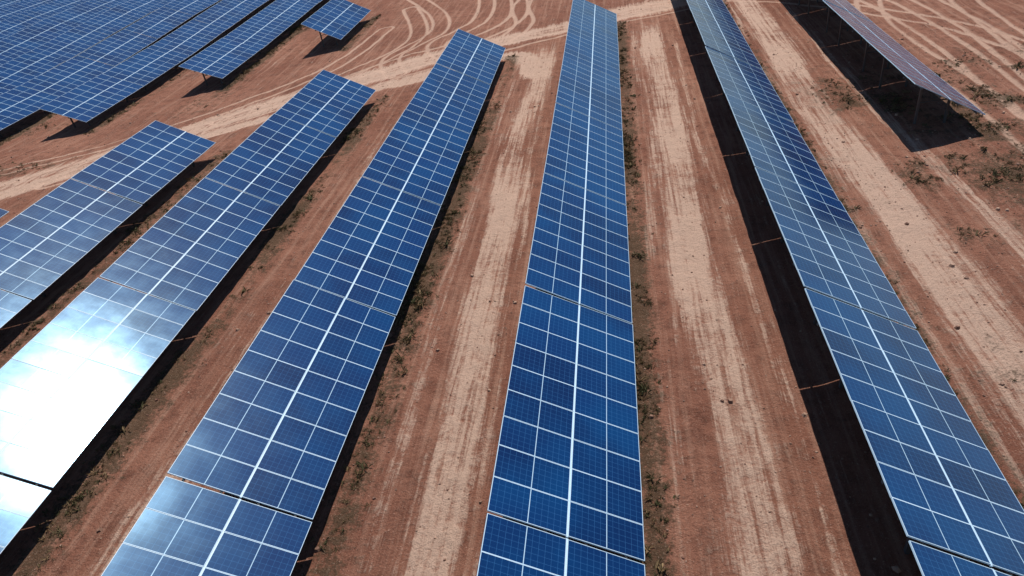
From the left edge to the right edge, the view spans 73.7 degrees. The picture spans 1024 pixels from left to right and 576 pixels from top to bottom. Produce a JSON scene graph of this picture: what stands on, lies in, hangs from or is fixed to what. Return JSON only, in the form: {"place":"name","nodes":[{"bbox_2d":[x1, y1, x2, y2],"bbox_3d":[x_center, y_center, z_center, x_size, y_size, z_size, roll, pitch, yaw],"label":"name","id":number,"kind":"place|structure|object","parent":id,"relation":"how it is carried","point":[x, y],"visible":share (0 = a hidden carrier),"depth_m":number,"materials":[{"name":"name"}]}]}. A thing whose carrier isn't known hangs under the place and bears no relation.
{"place":"outdoors","nodes":[
{"label":"outdoors","id":0,"kind":"place"},
{"bbox_2d":[0,0,1023,575],"bbox_3d":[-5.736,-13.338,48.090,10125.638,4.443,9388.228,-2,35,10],"label":"ground","id":1,"kind":"structure","parent":0,"point":[818,520],"depth_m":28.30,"materials":[{"name":"red soil"}]},
{"bbox_2d":[0,209,8,217],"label":"solar panel row","id":2,"kind":"object","parent":1,"relation":"on","point":[3,212],"visible":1,"depth_m":40.23,"materials":[{"name":"blue glass"}]},
{"bbox_2d":[0,0,22,7],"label":"solar panel row","id":3,"kind":"object","parent":1,"relation":"on","point":[4,3],"visible":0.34,"depth_m":115.43,"materials":[{"name":"blue glass"}]},
{"bbox_2d":[0,0,54,21],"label":"solar panel row","id":4,"kind":"object","parent":1,"relation":"on","point":[9,11],"visible":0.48,"depth_m":107.50,"materials":[{"name":"blue glass"}]},
{"bbox_2d":[0,0,88,40],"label":"solar panel row","id":5,"kind":"object","parent":1,"relation":"on","point":[10,26],"visible":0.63,"depth_m":98.97,"materials":[{"name":"blue glass"}]},
{"bbox_2d":[0,0,129,65],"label":"solar panel row","id":6,"kind":"object","parent":1,"relation":"on","point":[26,40],"visible":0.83,"depth_m":90.44,"materials":[{"name":"blue glass"}]},
{"bbox_2d":[0,0,173,94],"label":"solar panel row","id":7,"kind":"object","parent":1,"relation":"on","point":[46,57],"visible":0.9,"depth_m":82.40,"materials":[{"name":"blue glass"}]},
{"bbox_2d":[0,120,215,327],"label":"solar panel row","id":8,"kind":"object","parent":1,"relation":"on","point":[49,239],"visible":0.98,"depth_m":36.73,"materials":[{"name":"blue glass"}]},
{"bbox_2d":[0,0,219,137],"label":"solar panel row","id":9,"kind":"object","parent":1,"relation":"on","point":[18,103],"visible":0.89,"depth_m":73.95,"materials":[{"name":"blue glass"}]},
{"bbox_2d":[38,0,274,127],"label":"solar panel row","id":10,"kind":"object","parent":1,"relation":"on","point":[96,96],"visible":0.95,"depth_m":68.97,"materials":[{"name":"blue glass"}]},
{"bbox_2d":[0,70,375,553],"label":"solar panel row","id":11,"kind":"object","parent":1,"relation":"on","point":[74,371],"visible":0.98,"depth_m":27.85,"materials":[{"name":"blue glass"}]},
{"bbox_2d":[179,0,321,85],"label":"solar panel row","id":12,"kind":"object","parent":1,"relation":"on","point":[223,57],"visible":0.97,"depth_m":71.01,"materials":[{"name":"blue glass"}]},
{"bbox_2d":[101,29,504,575],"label":"solar panel row","id":13,"kind":"object","parent":1,"relation":"on","point":[272,429],"visible":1,"depth_m":22.71,"materials":[{"name":"blue glass"}]},
{"bbox_2d":[301,0,370,46],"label":"solar panel row","id":14,"kind":"object","parent":1,"relation":"on","point":[338,19],"visible":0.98,"depth_m":71.13,"materials":[{"name":"blue glass"}]},
{"bbox_2d":[0,0,1023,575],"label":"weeds","id":15,"kind":"object","parent":1,"relation":"on","point":[422,302],"visible":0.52,"depth_m":31.33,"materials":[{"name":"green plant"}]},
{"bbox_2d":[0,0,1023,574],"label":"pebbles","id":16,"kind":"object","parent":1,"relation":"on","point":[804,414],"visible":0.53,"depth_m":30.70,"materials":[{"name":"stone"}]},
{"bbox_2d":[477,0,644,575],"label":"solar panel row","id":17,"kind":"object","parent":1,"relation":"on","point":[567,463],"visible":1,"depth_m":21.24,"materials":[{"name":"blue glass"}]},
{"bbox_2d":[687,0,1023,575],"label":"solar panel row","id":18,"kind":"object","parent":1,"relation":"on","point":[945,483],"visible":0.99,"depth_m":19.72,"materials":[{"name":"blue glass"}]},
{"bbox_2d":[798,0,985,123],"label":"solar panel row","id":19,"kind":"object","parent":1,"relation":"on","point":[913,69],"visible":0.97,"depth_m":40.06,"materials":[{"name":"grey glass"}]}
]}

